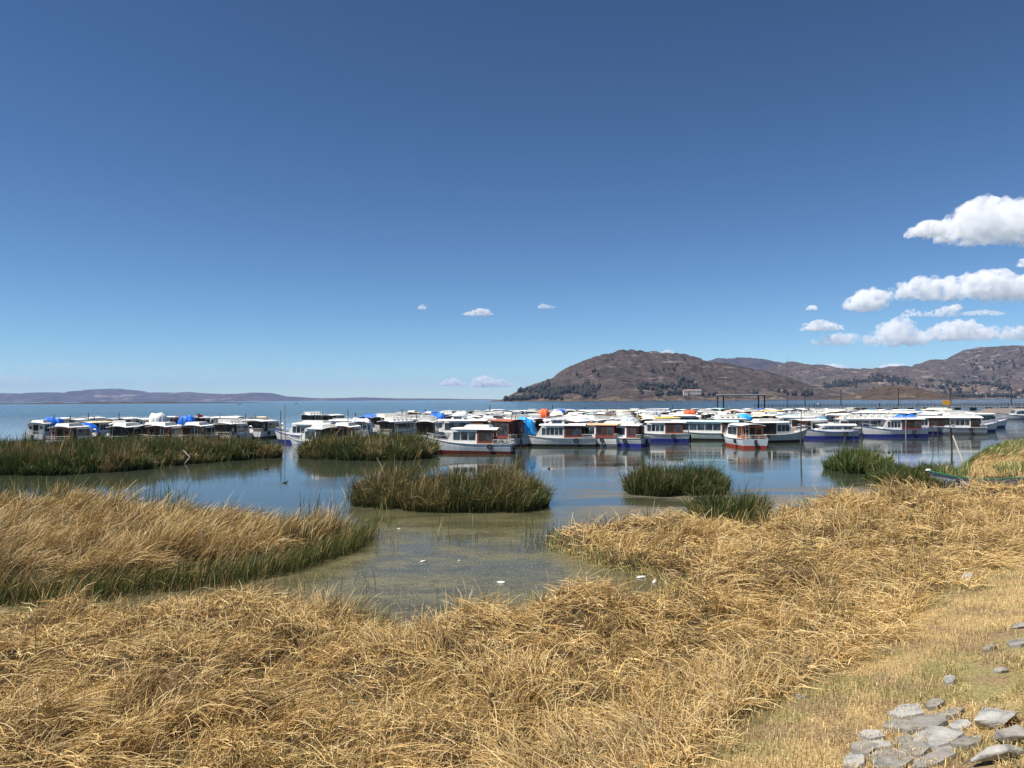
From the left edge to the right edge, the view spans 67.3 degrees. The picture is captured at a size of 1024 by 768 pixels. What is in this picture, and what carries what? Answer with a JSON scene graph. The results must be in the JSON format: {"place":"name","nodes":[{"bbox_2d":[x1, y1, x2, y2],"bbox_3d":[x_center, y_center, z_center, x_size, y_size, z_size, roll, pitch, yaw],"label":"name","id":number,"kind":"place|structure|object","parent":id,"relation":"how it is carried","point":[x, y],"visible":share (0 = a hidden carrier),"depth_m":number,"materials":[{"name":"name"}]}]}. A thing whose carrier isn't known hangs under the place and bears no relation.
{"place":"outdoors","nodes":[
{"label":"outdoors","id":0,"kind":"place"},
{"bbox_2d":[0,389,496,402],"bbox_3d":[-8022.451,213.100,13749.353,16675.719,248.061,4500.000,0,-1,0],"label":"hills","id":1,"kind":"structure","parent":0,"point":[107,395],"depth_m":12493.08,"materials":[{"name":"stone"}]},
{"bbox_2d":[0,399,1023,767],"bbox_3d":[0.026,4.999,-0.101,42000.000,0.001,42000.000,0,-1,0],"label":"water","id":2,"kind":"structure","parent":0,"point":[586,479],"depth_m":45.10,"materials":[{"name":"liquid"}]},
{"bbox_2d":[23,420,50,441],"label":"tour boat","id":3,"kind":"object","parent":2,"relation":"on","point":[41,429],"visible":0.45,"depth_m":97.98,"materials":[{"name":"white paint"}]},
{"bbox_2d":[39,417,64,427],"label":"tarpaulin","id":4,"kind":"object","parent":3,"relation":"on","point":[53,421],"visible":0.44,"depth_m":100.09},
{"bbox_2d":[45,423,96,441],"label":"tour boat","id":5,"kind":"object","parent":2,"relation":"on","point":[57,432],"visible":0.46,"depth_m":82.35,"materials":[{"name":"white paint"}]},
{"bbox_2d":[63,417,89,422],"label":"tour boat","id":6,"kind":"object","parent":2,"relation":"on","point":[79,419],"visible":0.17,"depth_m":116.84,"materials":[{"name":"grey paint"}]},
{"bbox_2d":[76,420,112,438],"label":"tour boat","id":7,"kind":"object","parent":2,"relation":"on","point":[101,425],"visible":0.27,"depth_m":101.39,"materials":[{"name":"white paint"}]},
{"bbox_2d":[105,422,142,439],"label":"tour boat","id":8,"kind":"object","parent":2,"relation":"on","point":[124,427],"visible":0.25,"depth_m":83.49,"materials":[{"name":"paint"}]},
{"bbox_2d":[0,402,254,403],"bbox_3d":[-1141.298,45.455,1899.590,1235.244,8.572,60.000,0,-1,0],"label":"reed flats","id":9,"kind":"structure","parent":2,"relation":"on","point":[123,402],"depth_m":1882.27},
{"bbox_2d":[0,425,284,475],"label":"reed bed","id":10,"kind":"object","parent":2,"relation":"in","point":[24,456],"visible":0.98,"depth_m":60.19,"materials":[{"name":"plant"}]},
{"bbox_2d":[129,417,168,424],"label":"tour boat","id":11,"kind":"object","parent":2,"relation":"on","point":[141,421],"visible":0.15,"depth_m":116.61,"materials":[{"name":"white paint"}]},
{"bbox_2d":[148,412,167,421],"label":"tarpaulin","id":12,"kind":"object","parent":11,"relation":"on","point":[158,417],"visible":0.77,"depth_m":117.14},
{"bbox_2d":[139,422,160,436],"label":"tour boat","id":13,"kind":"object","parent":2,"relation":"on","point":[144,429],"visible":0.09,"depth_m":85.32,"materials":[{"name":"grey paint"}]},
{"bbox_2d":[146,422,181,439],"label":"tour boat","id":14,"kind":"object","parent":2,"relation":"on","point":[167,427],"visible":0.29,"depth_m":84.14,"materials":[{"name":"white paint"}]},
{"bbox_2d":[177,422,217,438],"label":"tour boat","id":15,"kind":"object","parent":2,"relation":"on","point":[196,427],"visible":0.38,"depth_m":84.73,"materials":[{"name":"white paint"}]},
{"bbox_2d":[177,415,195,424],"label":"tarpaulin","id":16,"kind":"object","parent":15,"relation":"on","point":[188,418],"visible":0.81,"depth_m":92.59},
{"bbox_2d":[209,416,243,424],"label":"tour boat","id":17,"kind":"object","parent":2,"relation":"on","point":[213,420],"visible":0.11,"depth_m":127.72,"materials":[{"name":"white paint"}]},
{"bbox_2d":[213,418,252,439],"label":"tour boat","id":18,"kind":"object","parent":2,"relation":"on","point":[232,425],"visible":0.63,"depth_m":91.20,"materials":[{"name":"white paint"}]},
{"bbox_2d":[245,418,283,438],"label":"tour boat","id":19,"kind":"object","parent":2,"relation":"on","point":[264,429],"visible":0.68,"depth_m":101.78,"materials":[{"name":"white paint"}]},
{"bbox_2d":[0,471,560,629],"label":"water reeds","id":20,"kind":"object","parent":2,"relation":"in","point":[169,494],"visible":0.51,"depth_m":30.07,"materials":[{"name":"plant"}]},
{"bbox_2d":[274,420,335,442],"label":"tour boat","id":21,"kind":"object","parent":2,"relation":"on","point":[296,430],"visible":0.33,"depth_m":90.10,"materials":[{"name":"white paint"}]},
{"bbox_2d":[298,411,325,422],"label":"tour boat","id":22,"kind":"object","parent":2,"relation":"on","point":[314,415],"visible":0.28,"depth_m":148.54,"materials":[{"name":"white paint"}]},
{"bbox_2d":[300,424,343,442],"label":"tour boat","id":23,"kind":"object","parent":2,"relation":"on","point":[313,429],"visible":0.38,"depth_m":74.36,"materials":[{"name":"white paint"}]},
{"bbox_2d":[321,413,348,419],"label":"tour boat","id":24,"kind":"object","parent":2,"relation":"on","point":[333,415],"visible":0.35,"depth_m":142.38,"materials":[{"name":"white paint"}]},
{"bbox_2d":[329,418,352,422],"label":"tour boat","id":25,"kind":"object","parent":2,"relation":"on","point":[336,420],"visible":0.16,"depth_m":104.20,"materials":[{"name":"white paint"}]},
{"bbox_2d":[331,422,363,435],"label":"tour boat","id":26,"kind":"object","parent":2,"relation":"on","point":[352,426],"visible":0.28,"depth_m":79.88,"materials":[{"name":"white paint"}]},
{"bbox_2d":[352,417,372,431],"bbox_3d":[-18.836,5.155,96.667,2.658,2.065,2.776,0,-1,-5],"label":"tour boat","id":27,"kind":"object","parent":2,"relation":"on","point":[355,419],"visible":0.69,"depth_m":95.77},
{"bbox_2d":[356,421,372,435],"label":"tour boat","id":28,"kind":"object","parent":2,"relation":"on","point":[366,425],"visible":0.26,"depth_m":94.00,"materials":[{"name":"grey paint"}]},
{"bbox_2d":[294,422,442,460],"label":"reed bed","id":29,"kind":"object","parent":2,"relation":"in","point":[362,447],"visible":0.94,"depth_m":66.08,"materials":[{"name":"plant"}]},
{"bbox_2d":[371,413,398,433],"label":"tour boat","id":30,"kind":"object","parent":2,"relation":"on","point":[379,416],"visible":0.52,"depth_m":114.22,"materials":[{"name":"white paint"}]},
{"bbox_2d":[374,416,415,435],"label":"tour boat","id":31,"kind":"object","parent":2,"relation":"on","point":[401,423],"visible":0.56,"depth_m":99.30,"materials":[{"name":"white paint"}]},
{"bbox_2d":[375,414,438,431],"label":"tour boat","id":32,"kind":"object","parent":2,"relation":"on","point":[411,417],"visible":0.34,"depth_m":106.97,"materials":[{"name":"white paint"}]},
{"bbox_2d":[414,416,440,437],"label":"tour boat","id":33,"kind":"object","parent":2,"relation":"on","point":[430,423],"visible":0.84,"depth_m":90.24,"materials":[{"name":"white paint"}]},
{"bbox_2d":[345,444,557,512],"bbox_3d":[-3.125,4.366,37.435,10.711,2.997,8.567,0,-1,0],"label":"reed bed","id":34,"kind":"object","parent":2,"relation":"on","point":[502,489],"visible":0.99,"depth_m":35.48,"materials":[{"name":"plant"}]},
{"bbox_2d":[440,415,490,438],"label":"tour boat","id":35,"kind":"object","parent":2,"relation":"on","point":[457,421],"visible":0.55,"depth_m":95.23,"materials":[{"name":"white paint"}]},
{"bbox_2d":[424,424,515,453],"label":"tour boat","id":36,"kind":"object","parent":2,"relation":"on","point":[476,438],"visible":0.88,"depth_m":71.20,"materials":[{"name":"paint"}]},
{"bbox_2d":[489,419,527,446],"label":"tour boat","id":37,"kind":"object","parent":2,"relation":"on","point":[511,429],"visible":0.62,"depth_m":81.65,"materials":[{"name":"brown paint"}]},
{"bbox_2d":[503,414,533,419],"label":"tour boat","id":38,"kind":"object","parent":2,"relation":"on","point":[508,416],"visible":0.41,"depth_m":101.34,"materials":[{"name":"white paint"}]},
{"bbox_2d":[528,414,544,431],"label":"tour boat","id":39,"kind":"object","parent":2,"relation":"on","point":[537,418],"visible":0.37,"depth_m":99.61,"materials":[{"name":"white paint"}]},
{"bbox_2d":[523,419,595,446],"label":"tour boat","id":40,"kind":"object","parent":2,"relation":"on","point":[556,433],"visible":0.77,"depth_m":81.25,"materials":[{"name":"white paint"}]},
{"bbox_2d":[518,417,535,434],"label":"tarpaulin","id":41,"kind":"object","parent":40,"relation":"on","point":[529,426],"visible":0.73,"depth_m":82.58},
{"bbox_2d":[582,423,620,446],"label":"tour boat","id":42,"kind":"object","parent":2,"relation":"on","point":[605,434],"visible":0.48,"depth_m":80.85,"materials":[{"name":"white paint"}]},
{"bbox_2d":[591,415,612,422],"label":"tour boat","id":43,"kind":"object","parent":2,"relation":"on","point":[600,418],"visible":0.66,"depth_m":100.86,"materials":[{"name":"white paint"}]},
{"bbox_2d":[604,421,650,447],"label":"tour boat","id":44,"kind":"object","parent":2,"relation":"on","point":[630,434],"visible":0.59,"depth_m":79.78,"materials":[{"name":"grey paint"}]},
{"bbox_2d":[644,419,690,441],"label":"tour boat","id":45,"kind":"object","parent":2,"relation":"on","point":[665,431],"visible":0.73,"depth_m":88.76,"materials":[{"name":"white paint"}]},
{"bbox_2d":[617,446,736,496],"bbox_3d":[8.951,4.474,42.033,7.029,2.844,7.271,0,-1,0],"label":"reed bed","id":46,"kind":"object","parent":2,"relation":"on","point":[657,481],"visible":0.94,"depth_m":40.09,"materials":[{"name":"plant"}]},
{"bbox_2d":[660,414,699,419],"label":"tour boat","id":47,"kind":"object","parent":2,"relation":"on","point":[688,417],"visible":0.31,"depth_m":117.15,"materials":[{"name":"white paint"}]},
{"bbox_2d":[671,420,738,440],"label":"tour boat","id":48,"kind":"object","parent":2,"relation":"on","point":[707,430],"visible":0.4,"depth_m":91.53,"materials":[{"name":"white paint"}]},
{"bbox_2d":[701,410,718,419],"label":"tour boat","id":49,"kind":"object","parent":2,"relation":"on","point":[704,415],"visible":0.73,"depth_m":126.90,"materials":[{"name":"white paint"}]},
{"bbox_2d":[707,414,746,422],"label":"tour boat","id":50,"kind":"object","parent":2,"relation":"on","point":[728,417],"visible":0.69,"depth_m":104.36,"materials":[{"name":"white paint"}]},
{"bbox_2d":[677,477,787,527],"bbox_3d":[9.011,4.658,31.144,4.617,2.026,6.731,0,-1,0],"label":"reed bed","id":51,"kind":"object","parent":2,"relation":"on","point":[721,506],"visible":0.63,"depth_m":30.32,"materials":[{"name":"plant"}]},
{"bbox_2d":[716,394,765,408],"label":"gantry","id":52,"kind":"object","parent":2,"relation":"in","point":[723,395],"visible":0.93,"depth_m":244.07,"materials":[{"name":"metal"}]},
{"bbox_2d":[723,423,767,448],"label":"tour boat","id":53,"kind":"object","parent":2,"relation":"on","point":[744,435],"visible":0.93,"depth_m":77.26,"materials":[{"name":"paint"}]},
{"bbox_2d":[745,418,807,442],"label":"tour boat","id":54,"kind":"object","parent":2,"relation":"on","point":[777,431],"visible":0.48,"depth_m":86.66,"materials":[{"name":"grey paint"}]},
{"bbox_2d":[776,416,813,426],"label":"tour boat","id":55,"kind":"object","parent":2,"relation":"on","point":[784,418],"visible":0.08,"depth_m":109.30,"materials":[{"name":"white paint"}]},
{"bbox_2d":[788,417,837,429],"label":"tour boat","id":56,"kind":"object","parent":2,"relation":"on","point":[812,423],"visible":0.29,"depth_m":94.86,"materials":[{"name":"white paint"}]},
{"bbox_2d":[796,424,858,439],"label":"tour boat","id":57,"kind":"object","parent":2,"relation":"on","point":[829,431],"visible":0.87,"depth_m":92.47,"materials":[{"name":"grey paint"}]},
{"bbox_2d":[825,413,848,423],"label":"tour boat","id":58,"kind":"object","parent":2,"relation":"on","point":[830,418],"visible":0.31,"depth_m":118.67,"materials":[{"name":"white paint"}]},
{"bbox_2d":[818,436,897,473],"bbox_3d":[24.357,4.790,54.255,5.346,2.546,9.463,-1,-1,10],"label":"reed bed","id":59,"kind":"object","parent":2,"relation":"on","point":[844,461],"visible":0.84,"depth_m":52.24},
{"bbox_2d":[828,414,896,435],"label":"tour boat","id":60,"kind":"object","parent":2,"relation":"on","point":[875,420],"visible":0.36,"depth_m":99.66,"materials":[{"name":"white paint"}]},
{"bbox_2d":[850,410,887,415],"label":"tour boat","id":61,"kind":"object","parent":2,"relation":"on","point":[861,412],"visible":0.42,"depth_m":133.28,"materials":[{"name":"white paint"}]},
{"bbox_2d":[753,403,1023,411],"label":"pier","id":62,"kind":"structure","parent":2,"relation":"in","point":[972,409],"depth_m":259.95,"materials":[{"name":"concrete"}]},
{"bbox_2d":[859,416,927,436],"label":"tour boat","id":63,"kind":"object","parent":2,"relation":"on","point":[891,427],"visible":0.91,"depth_m":96.50,"materials":[{"name":"white paint"}]},
{"bbox_2d":[857,451,966,487],"bbox_3d":[24.593,4.973,46.807,5.963,1.876,10.455,-1,-1,31],"label":"reed bed","id":64,"kind":"object","parent":2,"relation":"in","point":[900,472],"visible":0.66,"depth_m":44.58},
{"bbox_2d":[920,411,944,414],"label":"tour boat","id":65,"kind":"object","parent":2,"relation":"on","point":[931,412],"visible":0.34,"depth_m":117.25,"materials":[{"name":"white paint"}]},
{"bbox_2d":[915,415,954,433],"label":"tour boat","id":66,"kind":"object","parent":2,"relation":"on","point":[928,420],"visible":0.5,"depth_m":104.01,"materials":[{"name":"white paint"}]},
{"bbox_2d":[933,414,987,433],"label":"tour boat","id":67,"kind":"object","parent":2,"relation":"on","point":[966,423],"visible":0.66,"depth_m":103.44,"materials":[{"name":"white paint"}]},
{"bbox_2d":[943,413,999,431],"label":"tour boat","id":68,"kind":"object","parent":2,"relation":"on","point":[992,426],"visible":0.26,"depth_m":110.12,"materials":[{"name":"white paint"}]},
{"bbox_2d":[971,413,1008,427],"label":"tour boat","id":69,"kind":"object","parent":2,"relation":"on","point":[989,417],"visible":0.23,"depth_m":123.65,"materials":[{"name":"white paint"}]},
{"bbox_2d":[979,407,1023,414],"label":"stone jetty","id":70,"kind":"object","parent":2,"relation":"in","point":[1001,410],"visible":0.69,"depth_m":219.14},
{"bbox_2d":[997,409,1023,419],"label":"tour boat","id":71,"kind":"object","parent":2,"relation":"on","point":[1016,415],"visible":0.91,"depth_m":169.41,"materials":[{"name":"grey paint"}]},
{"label":"tour boat","id":72,"kind":"object","parent":2,"relation":"on","visible":0},
{"bbox_2d":[537,409,549,417],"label":"tarpaulin","id":73,"kind":"object","parent":72,"relation":"on","point":[544,413],"visible":0.83,"depth_m":111.96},
{"bbox_2d":[0,458,1023,767],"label":"ground","id":74,"kind":"structure","parent":0,"point":[984,680],"depth_m":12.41,"materials":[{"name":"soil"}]},
{"bbox_2d":[0,472,380,607],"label":"reed bank","id":75,"kind":"structure","parent":74,"relation":"on","point":[70,528],"depth_m":23.71,"materials":[{"name":"plant"}]},
{"bbox_2d":[0,472,1023,767],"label":"dry reeds","id":76,"kind":"object","parent":74,"relation":"on","point":[74,702],"visible":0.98,"depth_m":13.48,"materials":[{"name":"plant"}]},
{"bbox_2d":[843,753,865,767],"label":"flagstone","id":77,"kind":"object","parent":74,"relation":"on","point":[856,759],"visible":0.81,"depth_m":8.26,"materials":[{"name":"stone"}]},
{"bbox_2d":[850,739,876,757],"bbox_3d":[3.936,4.091,8.598,0.307,0.098,0.448,-13,-9,32],"label":"flagstone","id":78,"kind":"object","parent":74,"relation":"on","point":[856,746],"visible":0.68,"depth_m":8.55,"materials":[{"name":"grey stone"}]},
{"bbox_2d":[857,729,884,740],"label":"flagstone","id":79,"kind":"object","parent":74,"relation":"on","point":[872,736],"visible":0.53,"depth_m":8.91,"materials":[{"name":"stone"}]},
{"bbox_2d":[871,739,891,750],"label":"flagstone","id":80,"kind":"object","parent":74,"relation":"on","point":[881,743],"visible":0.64,"depth_m":8.55,"materials":[{"name":"stone"}]},
{"bbox_2d":[870,748,913,767],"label":"flagstone","id":81,"kind":"object","parent":74,"relation":"on","point":[889,761],"visible":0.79,"depth_m":8.11,"materials":[{"name":"grey stone"}]},
{"bbox_2d":[883,718,910,732],"bbox_3d":[4.599,4.088,9.155,0.319,0.096,0.374,-9,-7,24],"label":"flagstone","id":82,"kind":"object","parent":74,"relation":"on","point":[895,721],"visible":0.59,"depth_m":9.15,"materials":[{"name":"grey stone"}]},
{"bbox_2d":[893,734,912,747],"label":"flagstone","id":83,"kind":"object","parent":74,"relation":"on","point":[898,739],"visible":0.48,"depth_m":8.64,"materials":[{"name":"grey stone"}]},
{"bbox_2d":[888,703,924,719],"bbox_3d":[4.931,4.085,9.533,0.564,0.098,0.376,-3,-7,-41],"label":"flagstone","id":84,"kind":"object","parent":74,"relation":"on","point":[912,710],"visible":0.64,"depth_m":9.49,"materials":[{"name":"stone"}]},
{"bbox_2d":[901,741,931,758],"bbox_3d":[4.362,3.971,8.305,0.310,0.099,0.465,-16,-13,25],"label":"flagstone","id":85,"kind":"object","parent":74,"relation":"on","point":[925,746],"visible":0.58,"depth_m":8.29,"materials":[{"name":"grey stone"}]},
{"bbox_2d":[899,713,947,734],"bbox_3d":[4.861,4.039,9.086,0.738,0.101,0.426,-4,-11,-27],"label":"flagstone","id":86,"kind":"object","parent":74,"relation":"on","point":[925,721],"visible":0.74,"depth_m":9.05,"materials":[{"name":"grey stone"}]},
{"bbox_2d":[912,752,948,767],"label":"flagstone","id":87,"kind":"object","parent":74,"relation":"on","point":[940,755],"visible":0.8,"depth_m":7.86,"materials":[{"name":"grey stone"}]},
{"bbox_2d":[925,698,945,710],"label":"flagstone","id":88,"kind":"object","parent":74,"relation":"on","point":[930,705],"visible":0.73,"depth_m":9.63,"materials":[{"name":"grey stone"}]},
{"bbox_2d":[913,726,964,749],"bbox_3d":[4.747,3.952,8.555,0.522,0.104,0.717,-20,-15,38],"label":"flagstone","id":89,"kind":"object","parent":74,"relation":"on","point":[943,733],"visible":0.61,"depth_m":8.52,"materials":[{"name":"stone"}]},
{"bbox_2d":[934,745,957,759],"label":"flagstone","id":90,"kind":"object","parent":74,"relation":"on","point":[945,750],"visible":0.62,"depth_m":8.04,"materials":[{"name":"grey stone"}]},
{"bbox_2d":[944,675,956,685],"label":"flagstone","id":91,"kind":"object","parent":74,"relation":"on","point":[948,681],"visible":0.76,"depth_m":10.35,"materials":[{"name":"stone"}]},
{"bbox_2d":[937,707,964,719],"bbox_3d":[5.324,3.995,9.281,0.384,0.097,0.191,-3,-11,-29],"label":"flagstone","id":92,"kind":"object","parent":74,"relation":"on","point":[952,712],"visible":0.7,"depth_m":9.25,"materials":[{"name":"grey stone"}]},
{"bbox_2d":[949,719,972,731],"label":"flagstone","id":93,"kind":"object","parent":74,"relation":"on","point":[954,724],"visible":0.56,"depth_m":8.79,"materials":[{"name":"stone"}]},
{"bbox_2d":[949,735,982,749],"bbox_3d":[4.916,3.863,8.257,0.383,0.098,0.273,-2,-15,-34],"label":"flagstone","id":94,"kind":"object","parent":74,"relation":"on","point":[958,743],"visible":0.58,"depth_m":8.22,"materials":[{"name":"grey stone"}]},
{"bbox_2d":[926,469,1023,487],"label":"skiff","id":95,"kind":"object","parent":74,"relation":"on","point":[954,478],"visible":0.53,"depth_m":42.74,"materials":[{"name":"grey paint"}]},
{"bbox_2d":[936,437,1023,478],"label":"reed bed","id":96,"kind":"object","parent":74,"relation":"on","point":[1005,458],"visible":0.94,"depth_m":49.78,"materials":[{"name":"plant"}]},
{"bbox_2d":[957,744,1023,767],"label":"boulder","id":97,"kind":"object","parent":74,"relation":"on","point":[990,753],"visible":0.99,"depth_m":7.56,"materials":[{"name":"stone"}]},
{"bbox_2d":[974,707,1017,728],"bbox_3d":[5.506,3.787,8.740,0.648,0.184,0.404,0,-15,-40],"label":"rock","id":98,"kind":"object","parent":74,"relation":"on","point":[987,717],"visible":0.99,"depth_m":8.61,"materials":[{"name":"stone"}]},
{"bbox_2d":[991,724,1023,744],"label":"rock","id":99,"kind":"object","parent":74,"relation":"on","point":[1013,733],"visible":0.86,"depth_m":8.01,"materials":[{"name":"grey stone"}]},
{"bbox_2d":[1006,639,1023,647],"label":"flagstone","id":100,"kind":"object","parent":74,"relation":"on","point":[1015,643],"visible":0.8,"depth_m":11.61,"materials":[{"name":"grey stone"}]},
{"bbox_2d":[0,0,1023,399],"label":"sky","id":101,"kind":"structure","parent":0,"point":[443,199],"materials":[{"name":"blue"}]},
{"bbox_2d":[488,349,850,401],"bbox_3d":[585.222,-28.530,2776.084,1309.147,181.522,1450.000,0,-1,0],"label":"hill","id":102,"kind":"structure","parent":0,"point":[623,372],"depth_m":2336.89,"materials":[{"name":"soil"}]},
{"bbox_2d":[503,358,813,400],"bbox_3d":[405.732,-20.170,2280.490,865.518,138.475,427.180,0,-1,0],"label":"woods","id":103,"kind":"object","parent":102,"relation":"on","point":[587,388],"visible":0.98,"depth_m":2173.91,"materials":[{"name":"green plant"}]},
{"bbox_2d":[708,357,782,370],"bbox_3d":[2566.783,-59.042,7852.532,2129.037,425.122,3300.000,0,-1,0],"label":"mountain","id":104,"kind":"structure","parent":0,"point":[757,364],"depth_m":7556.04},
{"bbox_2d":[764,345,1023,398],"bbox_3d":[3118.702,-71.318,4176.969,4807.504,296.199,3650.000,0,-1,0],"label":"mountain","id":105,"kind":"structure","parent":0,"point":[952,368],"depth_m":3720.71,"materials":[{"name":"soil"}]},
{"bbox_2d":[823,348,1023,397],"bbox_3d":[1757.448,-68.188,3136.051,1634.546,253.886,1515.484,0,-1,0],"label":"woods","id":106,"kind":"object","parent":105,"relation":"on","point":[959,393],"visible":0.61,"depth_m":3050.97,"materials":[{"name":"green plant"}]},
{"bbox_2d":[820,385,972,399],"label":"knoll","id":107,"kind":"structure","parent":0,"point":[891,393],"depth_m":1783.38,"materials":[{"name":"soil"}]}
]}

